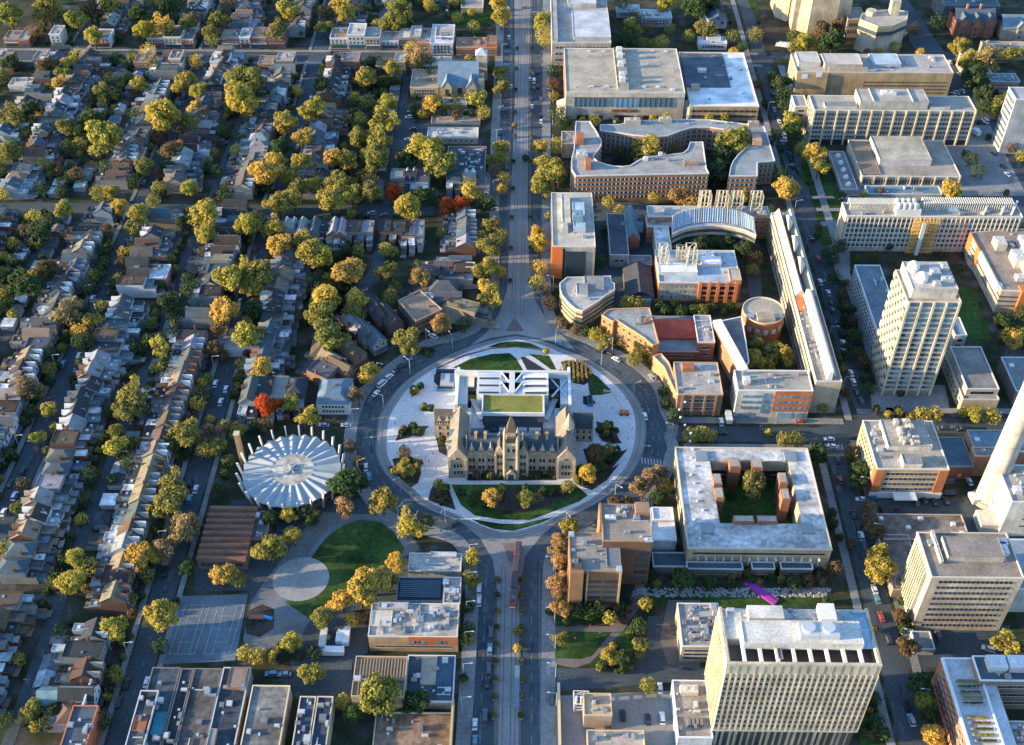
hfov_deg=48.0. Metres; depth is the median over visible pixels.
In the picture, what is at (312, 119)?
tree
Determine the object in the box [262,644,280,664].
tree
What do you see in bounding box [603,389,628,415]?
boom lift
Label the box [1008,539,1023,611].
building
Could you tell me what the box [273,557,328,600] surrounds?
infield
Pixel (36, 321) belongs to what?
house
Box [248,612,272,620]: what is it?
playground
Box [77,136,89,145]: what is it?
garage
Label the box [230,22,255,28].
house
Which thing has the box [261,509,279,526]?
tree
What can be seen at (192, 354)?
house
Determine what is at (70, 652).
house
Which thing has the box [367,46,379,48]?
shop window
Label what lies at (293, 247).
house
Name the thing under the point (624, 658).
tree
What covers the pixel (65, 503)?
house
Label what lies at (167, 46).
shop window
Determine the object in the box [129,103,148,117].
house
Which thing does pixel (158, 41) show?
shop building
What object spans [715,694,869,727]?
windows
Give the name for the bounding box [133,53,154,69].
shop building
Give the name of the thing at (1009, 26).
building
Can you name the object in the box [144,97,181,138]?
tree
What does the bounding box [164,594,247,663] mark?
sport court
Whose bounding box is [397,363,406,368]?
parked car
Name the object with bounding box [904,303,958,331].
windows
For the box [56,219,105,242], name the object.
house
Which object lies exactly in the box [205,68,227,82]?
house
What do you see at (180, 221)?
tree
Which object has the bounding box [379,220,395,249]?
house
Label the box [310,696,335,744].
building
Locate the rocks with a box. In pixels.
[631,587,830,597]
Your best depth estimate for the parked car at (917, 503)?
458.51 m
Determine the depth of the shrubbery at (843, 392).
535.61 m
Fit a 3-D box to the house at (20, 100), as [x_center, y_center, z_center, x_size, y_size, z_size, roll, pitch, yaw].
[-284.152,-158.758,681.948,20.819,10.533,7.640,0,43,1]
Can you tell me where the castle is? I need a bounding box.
[433,406,593,480]
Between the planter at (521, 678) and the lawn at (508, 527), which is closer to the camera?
the planter at (521, 678)
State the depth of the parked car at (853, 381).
510.17 m
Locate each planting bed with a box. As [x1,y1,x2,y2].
[392,458,420,486]
[395,426,427,440]
[428,484,455,509]
[434,374,454,387]
[436,438,446,455]
[467,474,555,480]
[470,488,570,511]
[580,447,627,489]
[583,396,595,404]
[596,421,621,443]
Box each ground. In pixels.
[0,0,1023,744]
[755,16,797,51]
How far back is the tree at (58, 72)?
703.44 m
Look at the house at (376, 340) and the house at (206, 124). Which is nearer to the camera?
the house at (376, 340)
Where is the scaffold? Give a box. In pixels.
[905,218,940,254]
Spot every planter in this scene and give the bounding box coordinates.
[491,711,497,718]
[492,675,498,682]
[492,692,497,700]
[493,623,499,630]
[493,657,498,664]
[494,591,500,598]
[494,640,498,647]
[495,576,500,582]
[495,607,499,614]
[517,711,523,719]
[518,657,523,664]
[519,576,524,582]
[519,592,524,598]
[519,607,524,614]
[519,675,523,682]
[519,693,523,700]
[955,679,976,682]
[957,684,979,688]
[959,690,980,693]
[960,696,982,699]
[962,701,984,705]
[966,715,989,719]
[968,721,991,724]
[970,727,993,730]
[972,733,994,736]
[974,739,996,742]
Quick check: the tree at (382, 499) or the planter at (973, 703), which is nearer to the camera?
the planter at (973, 703)
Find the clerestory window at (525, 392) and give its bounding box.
[525,392,545,393]
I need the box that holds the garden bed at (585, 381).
[561,360,590,384]
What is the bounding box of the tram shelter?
[514,666,519,706]
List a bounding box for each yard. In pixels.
[195,499,421,659]
[243,512,419,649]
[290,628,367,711]
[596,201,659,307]
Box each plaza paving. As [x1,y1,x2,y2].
[660,600,699,669]
[812,196,849,279]
[842,125,1023,195]
[870,385,948,411]
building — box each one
[0,49,19,71]
[3,30,22,46]
[8,77,34,91]
[17,27,38,47]
[32,50,48,70]
[36,679,92,711]
[49,25,67,44]
[60,705,104,744]
[90,29,114,47]
[114,147,147,157]
[125,690,159,744]
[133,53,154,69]
[134,264,171,287]
[145,667,180,744]
[146,34,164,47]
[162,668,193,744]
[163,25,185,47]
[168,50,186,64]
[172,340,206,350]
[176,668,222,744]
[181,28,198,47]
[196,506,258,568]
[206,667,253,744]
[209,52,232,63]
[221,29,241,47]
[239,27,252,47]
[240,685,292,744]
[250,27,267,47]
[251,511,271,546]
[257,55,276,72]
[266,24,288,47]
[276,51,297,64]
[292,696,316,744]
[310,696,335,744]
[330,28,347,48]
[341,52,361,73]
[347,23,366,48]
[351,656,407,711]
[365,27,381,49]
[368,602,459,651]
[372,698,454,744]
[376,57,394,73]
[381,31,399,48]
[394,53,407,73]
[396,577,444,602]
[398,28,410,48]
[398,290,442,333]
[406,655,455,709]
[408,551,461,576]
[410,25,422,49]
[410,69,437,96]
[417,57,432,68]
[418,35,430,52]
[422,28,431,37]
[427,127,478,143]
[430,24,454,54]
[431,109,480,126]
[432,56,451,68]
[435,24,454,46]
[443,97,467,108]
[443,577,461,615]
[446,146,485,177]
[456,35,497,55]
[461,0,483,12]
[550,0,610,64]
[550,192,595,278]
[556,46,692,119]
[559,276,614,327]
[561,131,573,157]
[567,531,621,610]
[570,121,708,201]
[573,690,611,727]
[586,730,644,744]
[597,502,652,583]
[599,116,774,198]
[599,307,658,366]
[606,213,628,266]
[616,4,639,17]
[622,261,654,306]
[627,255,651,269]
[638,8,671,26]
[644,215,671,242]
[646,190,769,238]
[650,507,676,553]
[651,552,687,573]
[652,226,671,253]
[652,316,698,360]
[652,353,675,405]
[653,242,741,302]
[670,207,755,255]
[670,680,712,744]
[673,362,722,415]
[673,393,832,568]
[675,603,718,661]
[678,52,758,120]
[686,561,742,577]
[693,315,714,359]
[697,34,726,49]
[704,603,882,744]
[713,316,748,383]
[730,370,813,417]
[741,297,784,342]
[750,561,774,576]
[766,209,841,412]
[778,561,812,576]
[787,51,953,98]
[789,95,807,132]
[803,88,976,145]
[828,151,857,192]
[834,197,1022,251]
[844,7,862,36]
[846,136,960,185]
[849,265,888,353]
[854,0,907,53]
[855,418,949,500]
[864,185,942,200]
[870,260,961,395]
[875,513,967,544]
[875,534,911,596]
[900,530,1023,630]
[909,631,935,654]
[931,0,1000,22]
[931,657,1016,744]
[938,437,973,478]
[941,346,999,411]
[946,3,996,37]
[946,317,966,350]
[956,51,991,86]
[964,228,1023,314]
[964,430,1023,464]
[969,447,994,475]
[970,655,1023,708]
[973,465,1023,535]
[978,40,1023,59]
[986,73,1019,92]
[991,87,1023,153]
[994,14,1023,40]
[996,357,1023,403]
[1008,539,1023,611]
[1009,721,1023,744]
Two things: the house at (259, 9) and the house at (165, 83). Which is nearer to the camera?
the house at (165, 83)
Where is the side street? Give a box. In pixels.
[0,0,1023,744]
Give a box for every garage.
[0,318,17,330]
[5,304,24,318]
[12,252,27,263]
[14,294,28,306]
[17,243,30,254]
[28,689,37,699]
[30,260,46,271]
[32,669,55,688]
[37,247,53,258]
[38,653,58,670]
[45,236,59,247]
[47,187,61,197]
[49,629,68,647]
[50,223,64,236]
[52,179,67,186]
[56,215,71,224]
[59,166,72,173]
[63,159,77,168]
[71,147,83,156]
[73,181,87,191]
[76,556,94,575]
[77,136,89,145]
[78,170,93,180]
[83,161,97,171]
[84,533,103,550]
[90,154,103,158]
[91,511,112,529]
[96,99,108,108]
[99,493,118,509]
[106,474,125,489]
[108,115,121,124]
[110,460,126,473]
[111,71,123,78]
[113,103,126,114]
[115,451,130,461]
[116,62,128,72]
[116,99,129,108]
[121,91,132,101]
[124,431,141,440]
[125,84,136,92]
[129,414,146,428]
[132,71,143,76]
[134,67,144,71]
[141,388,155,398]
[142,377,157,387]
[150,358,165,370]
[161,327,176,335]
[163,318,178,330]
[178,279,191,289]
[178,293,187,300]
[184,264,198,277]
[187,256,200,264]
[193,241,202,252]
[220,176,229,185]
[223,169,232,175]
[226,161,238,168]
[229,152,239,160]
[237,128,247,135]
[240,121,248,128]
[260,69,270,75]
[373,171,385,182]
[375,180,383,191]
[385,130,392,136]
[389,85,399,93]
[390,93,398,100]
[392,75,401,83]
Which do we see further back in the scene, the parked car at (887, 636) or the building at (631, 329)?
the building at (631, 329)
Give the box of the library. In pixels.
[770,0,852,35]
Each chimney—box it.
[233,431,245,467]
[974,382,1023,509]
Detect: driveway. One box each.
[555,616,704,691]
[874,500,1023,538]
[895,625,1009,667]
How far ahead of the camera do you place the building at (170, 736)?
385.82 m
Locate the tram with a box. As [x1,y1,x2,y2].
[509,541,521,607]
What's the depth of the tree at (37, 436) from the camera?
478.55 m
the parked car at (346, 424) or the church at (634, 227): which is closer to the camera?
the parked car at (346, 424)
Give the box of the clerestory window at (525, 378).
[525,378,545,379]
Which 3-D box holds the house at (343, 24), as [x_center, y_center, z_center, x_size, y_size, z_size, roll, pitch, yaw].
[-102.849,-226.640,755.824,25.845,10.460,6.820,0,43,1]
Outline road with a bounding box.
[356,0,666,744]
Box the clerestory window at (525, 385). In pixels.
[525,385,545,386]
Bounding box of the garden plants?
[559,358,591,382]
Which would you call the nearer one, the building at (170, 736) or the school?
the building at (170, 736)
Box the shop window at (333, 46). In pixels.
[331,45,346,47]
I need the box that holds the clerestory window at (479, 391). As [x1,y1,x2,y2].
[479,391,498,393]
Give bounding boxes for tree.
[0,2,23,29]
[0,54,18,73]
[0,100,26,127]
[0,139,22,163]
[0,267,13,293]
[5,266,43,301]
[12,375,42,403]
[20,100,40,114]
[23,697,41,718]
[25,220,53,245]
[27,430,46,446]
[30,0,60,26]
[35,57,57,70]
[35,259,59,279]
[40,401,56,418]
[43,701,61,715]
[48,295,84,328]
[51,74,64,90]
[53,66,70,78]
[53,198,73,218]
[53,568,86,597]
[55,118,82,139]
[59,55,77,67]
[63,10,89,36]
[66,548,85,569]
[70,332,96,351]
[76,106,103,125]
[79,0,103,23]
[82,311,105,327]
[83,25,103,49]
[84,119,123,159]
[92,81,111,97]
[98,614,128,641]
[99,0,122,12]
[101,436,129,455]
[102,185,119,201]
[106,423,125,438]
[109,198,128,220]
[111,397,141,420]
[115,374,149,410]
[122,217,140,235]
[123,390,149,413]
[123,542,150,572]
[126,203,150,226]
[128,4,147,21]
[128,75,149,95]
[128,541,158,565]
[132,18,155,43]
[134,156,154,181]
[142,598,179,632]
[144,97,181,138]
[145,484,188,521]
[148,11,176,39]
[149,333,169,357]
[149,544,162,563]
[151,535,175,565]
[153,0,180,15]
[157,141,177,159]
[157,291,186,312]
[157,466,186,489]
[159,159,176,170]
[163,433,184,451]
[165,513,200,548]
[167,138,183,150]
[167,416,200,449]
[167,510,203,530]
[171,71,197,97]
[174,214,193,234]
[177,111,200,128]
[178,556,196,576]
[179,13,197,29]
[180,179,199,198]
[185,197,218,226]
[186,100,202,110]
[189,81,206,96]
[190,428,207,446]
[194,219,218,243]
[201,24,221,44]
[202,339,222,358]
[202,423,223,442]
[206,10,229,34]
[208,437,227,455]
[208,563,232,586]
[209,296,240,327]
[211,264,243,296]
[223,64,260,92]
[224,80,258,119]
[224,564,242,583]
[229,421,248,438]
[231,321,264,347]
[232,213,263,238]
[238,254,254,270]
[238,274,267,297]
[241,259,275,285]
[242,298,262,321]
[246,157,286,191]
[250,533,287,563]
[252,356,272,374]
[253,393,282,415]
[254,326,262,333]
[256,76,267,91]
[261,191,289,218]
[261,213,285,238]
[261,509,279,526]
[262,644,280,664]
[265,16,288,39]
[265,151,287,163]
[266,233,291,256]
[270,136,294,153]
[273,110,298,140]
[275,0,300,19]
[279,163,300,184]
[279,393,299,415]
[279,506,298,523]
[279,525,301,545]
[279,630,302,652]
[283,188,301,213]
[287,177,307,198]
[291,127,313,147]
[291,152,314,170]
[291,228,319,249]
[294,404,320,428]
[295,238,323,268]
[297,95,325,120]
[297,662,326,684]
[303,300,337,325]
[304,509,321,526]
[305,115,319,125]
[305,175,323,191]
[310,606,332,630]
[312,284,341,305]
[313,19,334,37]
[313,77,331,91]
[313,245,332,271]
[313,318,351,351]
[315,183,344,213]
[318,3,334,21]
[323,148,340,169]
[323,169,357,186]
[324,189,352,214]
[325,466,362,499]
[325,588,354,612]
[328,0,358,14]
[330,257,366,288]
[334,493,353,519]
[335,4,355,20]
[335,148,358,176]
[341,183,360,208]
[342,704,363,723]
[344,302,366,318]
[345,287,368,305]
[346,386,366,406]
[346,575,378,607]
[348,125,368,153]
[355,69,376,93]
[355,180,384,208]
[355,565,391,595]
[358,471,369,492]
[358,671,402,715]
[359,138,389,160]
[360,66,375,77]
[360,362,381,381]
[364,150,387,173]
[365,123,392,144]
[368,103,400,131]
[368,486,398,515]
[372,260,398,286]
[377,8,406,30]
[377,92,397,109]
[383,60,401,74]
[384,551,407,572]
[386,0,413,27]
[386,183,402,203]
[388,574,399,591]
[390,457,415,479]
[391,326,420,357]
[393,192,421,219]
[394,146,418,167]
[396,505,427,538]
[400,688,430,714]
[401,45,431,69]
[405,133,444,162]
[408,267,430,285]
[412,185,429,206]
[422,95,440,111]
[423,150,456,184]
[429,312,451,336]
[439,197,454,217]
[451,196,469,210]
[461,181,482,205]
[463,569,482,589]
[465,89,487,107]
[471,263,489,278]
[473,192,497,216]
[475,233,505,256]
[476,282,502,309]
[478,216,500,233]
[478,277,498,291]
[479,256,501,278]
[481,488,502,507]
[486,150,499,165]
[489,0,507,10]
[491,8,509,30]
[491,140,510,156]
[492,65,509,80]
[492,80,510,98]
[516,489,535,508]
[528,224,545,240]
[529,139,548,154]
[529,233,548,255]
[530,166,558,197]
[532,152,562,168]
[533,10,550,32]
[536,178,554,198]
[545,569,567,600]
[547,540,567,555]
[548,600,570,617]
[550,165,566,187]
[550,532,568,547]
[550,553,567,571]
[550,630,568,646]
[558,517,579,535]
[578,463,596,482]
[585,443,607,464]
[599,642,617,664]
[613,31,635,47]
[615,650,633,668]
[622,17,643,33]
[628,476,651,499]
[630,131,661,160]
[632,637,650,658]
[641,463,660,487]
[648,488,668,505]
[656,0,676,11]
[667,186,691,205]
[670,566,696,592]
[679,0,709,22]
[690,235,713,249]
[693,18,718,36]
[701,0,720,9]
[707,158,728,187]
[710,141,733,167]
[710,235,726,249]
[714,124,751,153]
[722,234,737,249]
[734,239,754,260]
[736,188,752,205]
[742,470,766,500]
[746,332,765,349]
[748,348,766,369]
[758,340,780,360]
[771,74,793,95]
[771,175,800,205]
[779,343,795,367]
[780,110,803,130]
[782,122,803,143]
[794,32,815,50]
[801,142,828,160]
[806,442,828,466]
[809,155,831,178]
[812,19,833,48]
[817,27,846,52]
[832,16,846,35]
[836,299,857,316]
[847,460,869,475]
[847,472,870,492]
[862,519,886,539]
[864,555,898,585]
[865,542,889,557]
[891,607,908,624]
[896,636,921,658]
[906,670,934,692]
[914,690,938,710]
[917,707,936,724]
[920,724,945,744]
[940,179,962,200]
[947,37,972,61]
[957,48,982,70]
[960,64,988,93]
[967,405,985,422]
[973,83,994,105]
[974,43,1003,72]
[989,628,1020,654]
[991,101,1003,120]
[993,311,1015,334]
[1001,44,1023,65]
[1007,331,1022,353]
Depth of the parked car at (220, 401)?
500.89 m
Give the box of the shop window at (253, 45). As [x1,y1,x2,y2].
[252,44,266,46]
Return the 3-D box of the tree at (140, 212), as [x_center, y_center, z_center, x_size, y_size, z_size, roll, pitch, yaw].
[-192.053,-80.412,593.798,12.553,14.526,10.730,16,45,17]
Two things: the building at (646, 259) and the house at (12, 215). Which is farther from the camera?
the house at (12, 215)
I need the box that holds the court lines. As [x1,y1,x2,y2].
[169,515,409,653]
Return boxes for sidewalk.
[344,23,503,744]
[541,0,678,744]
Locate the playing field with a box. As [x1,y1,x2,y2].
[286,520,403,618]
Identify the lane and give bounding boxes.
[0,65,411,744]
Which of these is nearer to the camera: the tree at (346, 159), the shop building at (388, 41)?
the tree at (346, 159)
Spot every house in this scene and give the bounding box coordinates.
[0,120,30,133]
[0,123,26,143]
[0,136,25,147]
[0,176,38,199]
[0,205,22,223]
[0,216,21,232]
[0,228,14,244]
[0,239,7,251]
[0,345,49,373]
[0,357,41,382]
[0,369,43,387]
[0,388,29,406]
[0,396,25,418]
[0,411,25,437]
[0,424,17,452]
[0,441,9,462]
[0,558,54,583]
[0,591,53,618]
[0,607,36,638]
[0,633,21,654]
[0,652,23,677]
[0,673,9,697]
[0,697,10,719]
[4,541,61,565]
[5,172,44,186]
[8,519,66,548]
[9,324,59,348]
[11,159,46,180]
[13,337,56,361]
[15,94,46,115]
[17,316,66,335]
[18,112,38,125]
[19,502,71,532]
[21,486,77,515]
[22,147,63,165]
[23,84,53,101]
[26,136,61,154]
[30,132,69,150]
[31,121,67,138]
[31,290,72,313]
[33,70,56,84]
[33,299,71,326]
[34,470,84,500]
[37,113,68,134]
[37,278,79,301]
[38,636,114,667]
[38,699,102,731]
[39,55,64,67]
[41,268,87,293]
[41,462,93,485]
[43,448,97,468]
[44,106,77,122]
[45,101,81,116]
[46,50,79,63]
[48,656,112,689]
[50,45,80,56]
[50,426,97,454]
[52,93,84,111]
[52,679,104,708]
[54,85,87,103]
[55,250,94,268]
[55,257,92,280]
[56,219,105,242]
[56,413,104,441]
[61,399,107,428]
[62,238,98,260]
[63,73,98,89]
[63,80,93,95]
[64,387,110,413]
[65,617,116,649]
[69,68,105,82]
[70,228,104,249]
[73,62,108,79]
[75,375,119,402]
[76,361,121,385]
[78,56,118,73]
[79,48,113,64]
[82,200,118,225]
[83,349,126,376]
[84,579,136,613]
[86,565,139,591]
[89,342,145,364]
[92,170,131,189]
[93,324,134,344]
[94,550,138,577]
[96,531,141,560]
[97,163,135,174]
[97,319,152,340]
[97,516,153,543]
[100,16,129,35]
[103,11,131,29]
[105,305,150,329]
[109,141,139,161]
[109,292,149,314]
[110,149,139,170]
[110,500,157,528]
[112,134,148,152]
[113,0,143,6]
[114,275,168,297]
[114,483,157,510]
[115,8,133,23]
[117,3,132,10]
[120,121,155,138]
[120,468,161,494]
[121,128,152,145]
[124,254,162,271]
[125,114,154,131]
[125,438,176,465]
[125,454,171,478]
[126,111,147,123]
[126,264,163,277]
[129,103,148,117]
[129,244,171,263]
[130,93,163,109]
[134,238,176,256]
[136,0,148,5]
[136,425,172,451]
[139,85,171,99]
[140,224,181,245]
[142,61,182,79]
[142,77,173,96]
[142,409,181,433]
[144,396,189,421]
[145,208,183,228]
[147,385,192,409]
[154,359,202,382]
[154,370,197,397]
[155,53,188,71]
[156,48,187,63]
[157,325,212,345]
[163,165,203,181]
[163,171,202,193]
[166,347,208,371]
[169,333,209,361]
[170,153,203,174]
[171,6,208,23]
[174,145,205,167]
[174,304,213,327]
[177,10,205,27]
[177,293,218,311]
[178,21,201,32]
[178,132,215,151]
[181,0,210,15]
[184,128,228,145]
[184,141,214,160]
[184,272,226,294]
[186,0,215,8]
[187,120,229,135]
[187,285,227,299]
[189,105,225,120]
[190,110,221,126]
[194,95,225,112]
[195,252,238,273]
[196,263,230,279]
[198,245,240,262]
[201,91,226,106]
[202,74,225,87]
[202,232,245,254]
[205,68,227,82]
[205,81,224,95]
[209,62,231,73]
[213,57,244,69]
[214,49,243,65]
[214,205,247,221]
[214,213,246,236]
[214,227,245,243]
[215,197,252,212]
[216,45,250,63]
[217,335,259,356]
[222,168,258,187]
[223,175,258,198]
[229,159,253,176]
[230,13,263,26]
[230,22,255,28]
[233,144,268,160]
[235,8,266,23]
[235,151,264,164]
[236,0,264,8]
[237,374,259,428]
[238,3,267,16]
[239,130,271,145]
[239,138,272,151]
[243,354,284,380]
[245,121,277,139]
[246,117,277,135]
[247,330,290,357]
[249,110,274,123]
[250,344,295,370]
[254,100,278,112]
[255,0,266,4]
[255,376,274,418]
[257,81,291,96]
[257,298,301,322]
[258,92,285,110]
[258,319,296,346]
[259,307,298,330]
[260,287,302,309]
[262,86,289,107]
[263,73,294,90]
[264,276,306,298]
[265,66,294,83]
[265,376,288,427]
[268,54,299,73]
[270,256,310,276]
[272,265,311,287]
[274,247,312,270]
[281,216,297,236]
[282,377,309,420]
[286,11,313,30]
[288,18,309,36]
[289,237,297,250]
[292,0,318,6]
[294,216,309,235]
[295,161,328,177]
[295,359,338,387]
[297,0,315,18]
[297,170,325,178]
[300,176,324,199]
[303,145,338,165]
[304,347,347,361]
[308,119,338,142]
[308,136,338,149]
[308,151,332,173]
[308,215,321,239]
[309,330,333,358]
[310,128,336,146]
[313,107,347,127]
[316,378,353,414]
[317,87,346,106]
[318,117,351,135]
[318,219,332,243]
[323,73,351,92]
[324,53,341,70]
[324,66,352,86]
[325,103,351,116]
[325,355,357,380]
[326,58,353,77]
[326,216,339,254]
[327,79,350,99]
[329,51,368,66]
[333,217,347,255]
[333,308,361,344]
[333,340,369,369]
[337,331,357,347]
[338,21,358,27]
[341,16,370,26]
[345,219,362,245]
[346,1,366,14]
[346,8,371,24]
[346,287,379,321]
[350,0,366,9]
[354,316,371,349]
[357,220,375,250]
[364,319,388,356]
[365,0,371,6]
[367,294,386,333]
[370,9,391,18]
[370,14,395,30]
[374,0,382,4]
[379,0,398,12]
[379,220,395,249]
[379,301,403,338]
[389,220,405,251]
[390,168,405,195]
[400,220,416,257]
[403,166,416,195]
[408,219,424,256]
[410,275,462,297]
[415,168,429,202]
[415,260,462,278]
[424,291,461,306]
[435,259,477,279]
[435,260,479,288]
[436,255,471,260]
[439,223,477,245]
[439,233,479,257]
[441,297,467,324]
[443,206,478,226]
[444,216,479,235]
[446,170,461,198]
[446,297,500,329]
[462,168,476,201]
[477,171,489,196]
[703,5,727,31]
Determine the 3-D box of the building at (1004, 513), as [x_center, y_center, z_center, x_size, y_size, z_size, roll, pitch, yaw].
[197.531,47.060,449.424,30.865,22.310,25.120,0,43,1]
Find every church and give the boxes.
[437,48,487,98]
[620,204,642,249]
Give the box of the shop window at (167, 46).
[166,45,181,47]
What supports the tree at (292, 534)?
on the school yard at (257, 572)
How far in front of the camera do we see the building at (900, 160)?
631.82 m
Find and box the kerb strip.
[436,346,541,368]
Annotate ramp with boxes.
[744,581,777,604]
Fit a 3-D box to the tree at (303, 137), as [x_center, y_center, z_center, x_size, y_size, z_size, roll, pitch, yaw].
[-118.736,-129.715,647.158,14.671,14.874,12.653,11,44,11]
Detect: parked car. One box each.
[0,507,7,516]
[6,479,13,487]
[10,491,18,500]
[19,466,27,475]
[49,378,55,385]
[60,360,66,367]
[89,295,95,301]
[114,696,122,707]
[122,678,130,689]
[143,676,149,687]
[161,567,168,577]
[186,478,192,487]
[186,494,192,503]
[192,485,198,493]
[212,380,218,387]
[218,398,223,405]
[223,385,228,392]
[265,670,278,676]
[278,671,291,676]
[318,422,328,426]
[340,422,350,426]
[364,463,367,471]
[366,396,373,403]
[366,472,371,480]
[367,210,376,214]
[371,389,379,396]
[380,212,389,216]
[384,373,393,380]
[391,368,400,373]
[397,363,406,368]
[403,357,412,362]
[428,333,437,338]
[449,519,460,526]
[472,718,477,730]
[472,735,477,744]
[476,595,481,606]
[482,709,487,721]
[484,677,489,688]
[486,662,491,673]
[487,643,492,654]
[488,627,493,637]
[549,693,554,704]
[554,340,563,345]
[591,518,597,527]
[604,350,613,355]
[611,356,620,361]
[620,709,625,721]
[642,412,647,419]
[645,713,650,725]
[648,373,655,380]
[657,682,662,693]
[659,711,665,724]
[717,430,727,434]
[718,418,723,425]
[795,418,805,422]
[824,436,834,440]
[825,290,830,296]
[827,443,837,448]
[828,300,834,306]
[829,307,835,313]
[835,456,840,463]
[837,476,842,484]
[850,378,856,385]
[850,510,856,519]
[853,388,859,395]
[855,496,865,501]
[855,521,861,530]
[858,397,864,404]
[858,531,864,540]
[861,541,867,550]
[865,496,877,501]
[870,584,877,593]
[873,594,881,604]
[877,612,885,622]
[884,633,892,644]
[894,507,901,513]
[901,629,911,634]
[902,699,910,711]
[906,713,916,726]
[914,499,919,506]
[921,497,927,504]
[930,498,937,506]
[934,629,942,640]
[938,425,948,429]
[942,497,949,505]
[948,425,956,429]
[957,426,967,431]
[966,478,973,485]
[981,645,995,653]
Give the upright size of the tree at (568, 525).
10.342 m
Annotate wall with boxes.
[557,682,560,744]
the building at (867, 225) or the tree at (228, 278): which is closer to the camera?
the tree at (228, 278)
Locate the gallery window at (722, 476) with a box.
[721,475,776,478]
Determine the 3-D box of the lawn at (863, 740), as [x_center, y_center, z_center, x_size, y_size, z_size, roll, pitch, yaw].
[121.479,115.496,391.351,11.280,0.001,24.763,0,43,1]
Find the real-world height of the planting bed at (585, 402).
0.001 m
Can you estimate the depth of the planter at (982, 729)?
370.22 m
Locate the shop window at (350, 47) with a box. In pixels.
[349,46,364,48]
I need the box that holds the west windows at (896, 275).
[871,275,904,387]
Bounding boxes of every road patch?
[29,1,915,737]
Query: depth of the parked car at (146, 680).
398.46 m
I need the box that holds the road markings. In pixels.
[3,2,873,744]
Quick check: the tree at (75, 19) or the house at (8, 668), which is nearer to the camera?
the house at (8, 668)
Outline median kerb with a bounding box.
[493,0,531,744]
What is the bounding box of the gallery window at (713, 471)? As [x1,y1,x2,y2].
[712,470,785,473]
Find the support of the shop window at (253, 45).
in the shop building at (258, 39)
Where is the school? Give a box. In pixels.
[235,425,344,515]
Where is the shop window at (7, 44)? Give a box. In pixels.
[5,43,18,45]
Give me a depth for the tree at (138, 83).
692.81 m
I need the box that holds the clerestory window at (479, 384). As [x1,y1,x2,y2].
[479,384,498,385]
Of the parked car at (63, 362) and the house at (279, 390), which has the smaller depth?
the house at (279, 390)
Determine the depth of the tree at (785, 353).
513.95 m
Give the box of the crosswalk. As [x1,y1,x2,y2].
[130,50,874,449]
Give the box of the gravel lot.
[556,691,674,744]
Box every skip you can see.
[437,386,452,391]
[587,395,592,406]
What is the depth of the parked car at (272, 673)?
401.00 m
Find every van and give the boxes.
[75,352,83,360]
[376,379,386,388]
[476,582,481,595]
[789,162,794,168]
[880,506,888,513]
[931,633,936,646]
[942,490,955,496]
[945,478,954,484]
[981,117,989,123]
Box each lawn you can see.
[451,485,586,519]
[452,9,491,25]
[453,353,522,369]
[473,517,552,530]
[489,341,541,348]
[530,354,555,369]
[555,597,611,623]
[555,632,609,658]
[588,373,610,394]
[588,629,638,666]
[598,330,622,349]
[641,590,834,606]
[748,0,759,19]
[783,130,834,195]
[801,156,835,191]
[812,198,840,207]
[815,211,839,221]
[819,226,835,245]
[846,450,863,493]
[859,703,886,744]
[866,505,881,512]
[892,597,904,636]
[958,285,991,344]
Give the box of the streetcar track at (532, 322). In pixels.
[376,0,645,744]
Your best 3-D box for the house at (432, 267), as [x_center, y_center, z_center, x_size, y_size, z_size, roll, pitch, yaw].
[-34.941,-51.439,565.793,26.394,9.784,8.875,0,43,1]
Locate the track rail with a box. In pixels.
[377,16,644,744]
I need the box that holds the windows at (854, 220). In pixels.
[846,219,1018,236]
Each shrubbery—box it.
[0,0,1023,732]
[0,0,1023,735]
[0,0,1023,740]
[9,0,1019,739]
[69,0,1023,652]
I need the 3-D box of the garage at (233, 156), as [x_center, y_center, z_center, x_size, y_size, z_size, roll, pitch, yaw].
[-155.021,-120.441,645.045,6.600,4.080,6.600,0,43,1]
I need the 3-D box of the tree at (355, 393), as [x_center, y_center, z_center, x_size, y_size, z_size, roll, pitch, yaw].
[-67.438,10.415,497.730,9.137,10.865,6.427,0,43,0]
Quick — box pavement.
[0,0,1010,744]
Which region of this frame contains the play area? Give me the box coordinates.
[246,604,273,636]
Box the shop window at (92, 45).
[91,44,109,46]
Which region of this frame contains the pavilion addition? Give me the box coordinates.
[436,367,570,435]
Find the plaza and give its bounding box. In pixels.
[387,340,635,531]
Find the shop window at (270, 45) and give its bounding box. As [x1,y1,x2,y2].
[269,44,284,47]
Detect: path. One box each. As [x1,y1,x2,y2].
[448,480,574,483]
[555,584,644,667]
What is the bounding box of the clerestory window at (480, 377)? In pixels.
[480,377,498,378]
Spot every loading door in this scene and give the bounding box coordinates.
[738,412,748,417]
[776,413,791,417]
[796,413,802,417]
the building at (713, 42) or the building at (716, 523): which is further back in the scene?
the building at (713, 42)
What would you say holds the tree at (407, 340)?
on the ground at (346, 732)
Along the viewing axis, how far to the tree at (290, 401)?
489.60 m
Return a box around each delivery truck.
[318,628,328,647]
[319,646,344,656]
[335,629,342,644]
[341,626,350,645]
[724,410,732,423]
[775,41,789,47]
[967,491,979,504]
[971,127,981,135]
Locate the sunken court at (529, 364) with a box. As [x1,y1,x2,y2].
[521,356,544,369]
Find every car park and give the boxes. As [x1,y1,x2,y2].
[399,104,438,149]
[745,265,761,297]
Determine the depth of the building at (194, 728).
385.82 m
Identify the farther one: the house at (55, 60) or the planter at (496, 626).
the house at (55, 60)
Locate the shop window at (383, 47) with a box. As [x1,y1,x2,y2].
[382,46,397,48]
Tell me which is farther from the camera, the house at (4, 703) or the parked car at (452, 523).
the parked car at (452, 523)
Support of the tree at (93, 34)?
on the ground at (346, 732)

